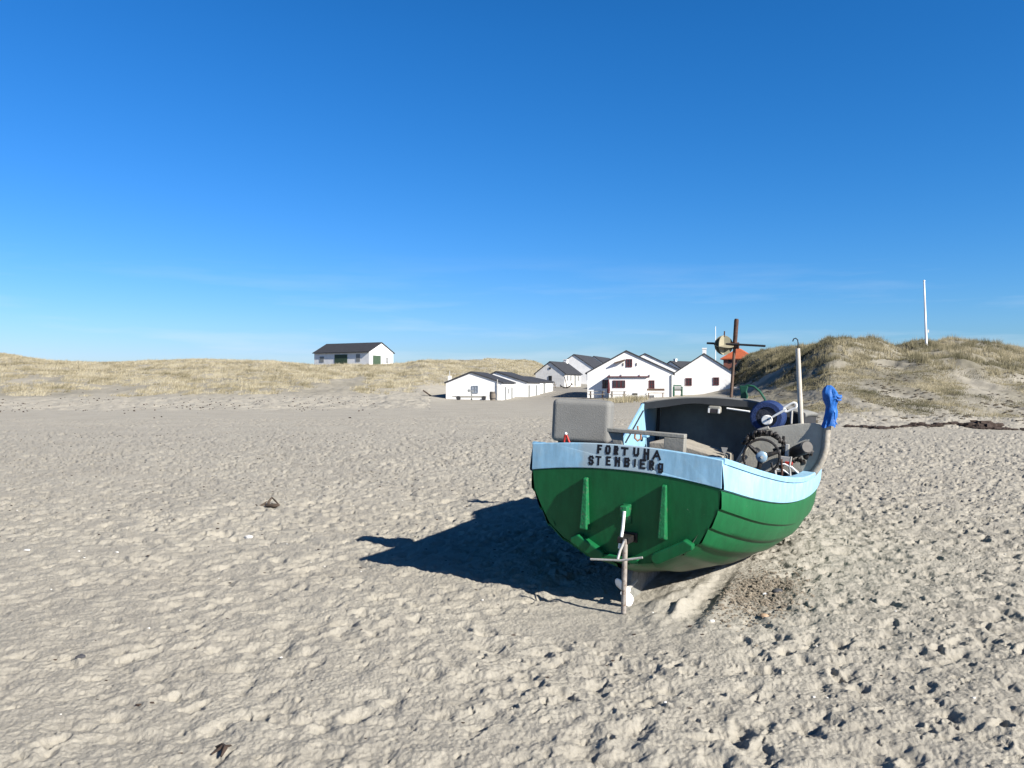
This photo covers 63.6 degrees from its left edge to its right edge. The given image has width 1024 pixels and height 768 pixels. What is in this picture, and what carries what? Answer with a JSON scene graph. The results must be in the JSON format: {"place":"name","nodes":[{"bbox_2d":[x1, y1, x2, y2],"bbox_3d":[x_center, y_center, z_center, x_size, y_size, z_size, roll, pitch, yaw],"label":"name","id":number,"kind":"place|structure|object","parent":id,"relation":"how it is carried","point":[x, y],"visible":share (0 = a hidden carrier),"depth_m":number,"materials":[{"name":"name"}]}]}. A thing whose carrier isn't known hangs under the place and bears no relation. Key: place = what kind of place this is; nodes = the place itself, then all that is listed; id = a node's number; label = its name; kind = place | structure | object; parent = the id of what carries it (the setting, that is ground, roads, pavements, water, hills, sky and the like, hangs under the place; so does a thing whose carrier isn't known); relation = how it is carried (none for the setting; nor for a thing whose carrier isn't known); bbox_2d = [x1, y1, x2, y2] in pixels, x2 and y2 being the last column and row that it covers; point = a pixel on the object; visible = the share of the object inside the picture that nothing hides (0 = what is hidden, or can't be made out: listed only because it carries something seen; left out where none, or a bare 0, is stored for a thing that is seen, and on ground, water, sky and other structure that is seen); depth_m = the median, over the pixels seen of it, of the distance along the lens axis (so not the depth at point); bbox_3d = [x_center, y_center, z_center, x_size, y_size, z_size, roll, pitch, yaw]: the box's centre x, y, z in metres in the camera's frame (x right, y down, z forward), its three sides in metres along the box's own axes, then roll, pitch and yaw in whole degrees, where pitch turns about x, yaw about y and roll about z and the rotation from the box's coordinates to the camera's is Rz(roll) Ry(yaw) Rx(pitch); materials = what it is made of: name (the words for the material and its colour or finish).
{"place":"outdoors","nodes":[
{"label":"outdoors","id":0,"kind":"place"},
{"bbox_2d":[256,497,279,507],"bbox_3d":[-3.442,1.686,11.680,0.332,0.133,0.356,0,0,-43],"label":"driftwood","id":1,"kind":"object","parent":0,"point":[272,505],"visible":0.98,"depth_m":11.64,"materials":[{"name":"wood"}]},
{"bbox_2d":[0,433,1022,753],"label":"weed crumbs","id":2,"kind":"object","parent":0,"point":[436,519],"visible":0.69,"depth_m":13.13,"materials":[{"name":"brown plant"}]},
{"bbox_2d":[0,339,1023,767],"bbox_3d":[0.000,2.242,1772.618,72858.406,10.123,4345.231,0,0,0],"label":"sand ground","id":3,"kind":"structure","parent":0,"point":[424,663],"depth_m":6.66,"materials":[{"name":"beige sand"}]},
{"bbox_2d":[75,654,85,658],"bbox_3d":[-2.715,1.716,5.193,0.058,0.030,0.044,0,0,-11],"label":"stone","id":4,"kind":"object","parent":3,"relation":"on","point":[81,656],"visible":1,"depth_m":5.18,"materials":[{"name":"grey stone"}]},
{"bbox_2d":[0,389,375,417],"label":"seaweed","id":5,"kind":"object","parent":3,"relation":"on","point":[190,405],"visible":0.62,"depth_m":63.42,"materials":[{"name":"brown plant"}]},
{"bbox_2d":[211,743,231,756],"bbox_3d":[-1.368,1.705,3.859,0.081,0.036,0.098,0,0,5],"label":"seaweed scrap","id":6,"kind":"object","parent":3,"relation":"on","point":[223,747],"visible":1,"depth_m":3.85,"materials":[{"name":"plant"}]},
{"bbox_2d":[0,352,543,396],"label":"dune grass","id":7,"kind":"structure","parent":3,"relation":"on","point":[368,369],"depth_m":102.38,"materials":[{"name":"beige plant"}]},
{"bbox_2d":[312,342,394,364],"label":"hall","id":8,"kind":"structure","parent":3,"relation":"on","point":[367,353],"depth_m":149.34,"materials":[{"name":"paint"}]},
{"bbox_2d":[334,354,346,363],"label":"door","id":9,"kind":"structure","parent":8,"relation":"in","point":[341,358],"depth_m":148.93,"materials":[{"name":"green wood"}]},
{"bbox_2d":[356,354,359,361],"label":"window","id":10,"kind":"structure","parent":8,"relation":"in","point":[357,355],"depth_m":147.13,"materials":[{"name":"grey glass"}]},
{"bbox_2d":[373,355,380,363],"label":"door","id":11,"kind":"structure","parent":8,"relation":"in","point":[376,358],"depth_m":147.79,"materials":[{"name":"green wood"}]},
{"bbox_2d":[452,396,485,399],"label":"bench","id":12,"kind":"object","parent":3,"relation":"on","point":[460,397],"visible":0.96,"depth_m":78.15,"materials":[{"name":"grey paint"}]},
{"bbox_2d":[444,371,515,399],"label":"house","id":13,"kind":"structure","parent":3,"relation":"on","point":[482,384],"depth_m":80.09,"materials":[{"name":"paint"}]},
{"bbox_2d":[472,386,477,392],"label":"window","id":14,"kind":"structure","parent":13,"relation":"in","point":[475,388],"depth_m":79.93,"materials":[{"name":"glass"}]},
{"bbox_2d":[489,392,495,399],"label":"barrel","id":15,"kind":"object","parent":3,"relation":"on","point":[492,395],"visible":0.99,"depth_m":78.66,"materials":[{"name":"brown wood"}]},
{"bbox_2d":[491,371,540,396],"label":"house","id":16,"kind":"structure","parent":3,"relation":"on","point":[525,386],"depth_m":89.00,"materials":[{"name":"paint"}]},
{"bbox_2d":[524,376,554,393],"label":"house","id":17,"kind":"structure","parent":3,"relation":"on","point":[546,386],"depth_m":101.22,"materials":[{"name":"paint"}]},
{"bbox_2d":[543,383,545,392],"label":"door","id":18,"kind":"structure","parent":17,"relation":"in","point":[544,384],"depth_m":100.15,"materials":[{"name":"white wood"}]},
{"bbox_2d":[534,359,582,386],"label":"house","id":19,"kind":"structure","parent":3,"relation":"on","point":[555,371],"depth_m":114.35,"materials":[{"name":"paint"}]},
{"bbox_2d":[563,354,601,383],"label":"house","id":20,"kind":"structure","parent":3,"relation":"on","point":[583,364],"depth_m":130.86,"materials":[{"name":"paint"}]},
{"bbox_2d":[588,391,604,397],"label":"picnic table","id":21,"kind":"object","parent":3,"relation":"on","point":[596,391],"visible":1,"depth_m":82.19,"materials":[{"name":"grey wood"}]},
{"bbox_2d":[593,356,609,362],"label":"house","id":22,"kind":"structure","parent":3,"relation":"on","point":[602,359],"depth_m":148.90,"materials":[{"name":"stone"}]},
{"bbox_2d":[609,391,626,397],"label":"picnic table","id":23,"kind":"object","parent":3,"relation":"on","point":[612,394],"visible":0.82,"depth_m":80.20,"materials":[{"name":"grey wood"}]},
{"bbox_2d":[585,350,674,397],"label":"house","id":24,"kind":"structure","parent":3,"relation":"on","point":[630,373],"depth_m":83.72,"materials":[{"name":"paint"}]},
{"bbox_2d":[602,380,607,387],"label":"window","id":25,"kind":"structure","parent":24,"relation":"in","point":[604,382],"depth_m":84.35,"materials":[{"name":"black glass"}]},
{"bbox_2d":[626,359,631,366],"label":"window","id":26,"kind":"structure","parent":24,"relation":"in","point":[628,361],"depth_m":83.98,"materials":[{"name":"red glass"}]},
{"bbox_2d":[649,380,654,387],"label":"window","id":27,"kind":"structure","parent":24,"relation":"in","point":[651,382],"depth_m":83.60,"materials":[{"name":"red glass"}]},
{"bbox_2d":[647,389,664,396],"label":"bench","id":28,"kind":"object","parent":3,"relation":"on","point":[655,390],"visible":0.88,"depth_m":82.94,"materials":[{"name":"wood"}]},
{"bbox_2d":[640,353,678,384],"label":"house","id":29,"kind":"structure","parent":3,"relation":"on","point":[659,362],"depth_m":107.63,"materials":[{"name":"paint"}]},
{"bbox_2d":[673,385,682,395],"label":"information board","id":30,"kind":"object","parent":3,"relation":"on","point":[677,387],"visible":0.9,"depth_m":84.29,"materials":[{"name":"green metal"}]},
{"bbox_2d":[667,359,690,368],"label":"house","id":31,"kind":"structure","parent":3,"relation":"on","point":[677,364],"depth_m":128.15,"materials":[{"name":"stone"}]},
{"bbox_2d":[530,319,830,613],"bbox_3d":[2.208,0.551,9.244,2.646,2.694,6.478,3,1,25],"label":"fishing boat","id":32,"kind":"object","parent":3,"relation":"on","point":[702,482],"visible":1,"depth_m":6.75,"materials":[{"name":"green paint"}]},
{"bbox_2d":[634,426,641,441],"bbox_3d":[1.347,0.533,8.841,0.086,0.172,0.022,0,0,0],"label":"rope loop","id":33,"kind":"object","parent":32,"relation":"hanging from","point":[635,435],"visible":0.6,"depth_m":8.83,"materials":[{"name":"fabric"}]},
{"bbox_2d":[821,385,841,427],"bbox_3d":[3.066,0.218,7.940,0.178,0.412,0.141,0,0,0],"label":"plastic rag","id":34,"kind":"object","parent":32,"relation":"on","point":[831,396],"visible":1,"depth_m":7.89,"materials":[{"name":"blue plastic"}]},
{"bbox_2d":[673,348,735,394],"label":"house","id":35,"kind":"structure","parent":3,"relation":"on","point":[704,373],"depth_m":88.03,"materials":[{"name":"paint"}]},
{"bbox_2d":[685,378,691,385],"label":"window","id":36,"kind":"structure","parent":35,"relation":"in","point":[688,381],"depth_m":88.29,"materials":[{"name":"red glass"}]},
{"bbox_2d":[713,377,718,384],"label":"window","id":37,"kind":"structure","parent":35,"relation":"in","point":[715,379],"depth_m":87.69,"materials":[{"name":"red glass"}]},
{"bbox_2d":[720,348,748,368],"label":"house","id":38,"kind":"structure","parent":3,"relation":"on","point":[727,359],"depth_m":140.31,"materials":[{"name":"orange tile"}]},
{"bbox_2d":[759,613,768,617],"bbox_3d":[1.882,1.730,6.158,0.070,0.035,0.052,0,0,4],"label":"stone","id":39,"kind":"object","parent":3,"relation":"on","point":[763,615],"visible":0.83,"depth_m":6.15,"materials":[{"name":"beige stone"}]},
{"bbox_2d":[772,588,782,592],"bbox_3d":[2.193,1.712,6.824,0.101,0.045,0.070,0,0,-25],"label":"stone","id":40,"kind":"object","parent":3,"relation":"on","point":[777,590],"visible":0.81,"depth_m":6.80,"materials":[{"name":"stone"}]},
{"bbox_2d":[733,333,1023,386],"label":"dune grass","id":41,"kind":"structure","parent":3,"relation":"on","point":[1012,354],"depth_m":67.29,"materials":[{"name":"beige plant"}]},
{"bbox_2d":[748,345,1023,421],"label":"sand dune","id":42,"kind":"structure","parent":3,"relation":"on","point":[933,387],"depth_m":51.63,"materials":[{"name":"beige sand"}]},
{"bbox_2d":[763,354,1023,423],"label":"plant clumps","id":43,"kind":"object","parent":3,"relation":"on","point":[957,414],"visible":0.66,"depth_m":46.84,"materials":[{"name":"plant"}]},
{"bbox_2d":[923,280,928,343],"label":"flagpole","id":44,"kind":"object","parent":3,"relation":"on","point":[925,322],"visible":0.93,"depth_m":70.96,"materials":[{"name":"metal"}]},
{"bbox_2d":[843,420,1023,430],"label":"seaweed","id":45,"kind":"object","parent":3,"relation":"on","point":[977,424],"visible":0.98,"depth_m":35.48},
{"bbox_2d":[0,0,1023,364],"label":"sky","id":46,"kind":"structure","parent":0,"point":[543,181],"materials":[{"name":"blue"}]},
{"bbox_2d":[6,456,1023,714],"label":"shell fragments","id":47,"kind":"object","parent":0,"point":[556,544],"visible":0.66,"depth_m":7.44,"materials":[{"name":"white stone"}]},
{"bbox_2d":[607,378,609,398],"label":"parasol","id":48,"kind":"object","parent":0,"point":[608,388],"visible":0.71,"depth_m":81.41,"materials":[{"name":"red fabric"}]},
{"bbox_2d":[604,394,648,402],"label":"dune grass","id":49,"kind":"structure","parent":0,"point":[630,398],"depth_m":69.51,"materials":[{"name":"beige plant"}]},
{"bbox_2d":[703,552,822,646],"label":"gravel","id":50,"kind":"structure","parent":0,"point":[750,594],"depth_m":6.73,"materials":[{"name":"brown gravel"}]}
]}

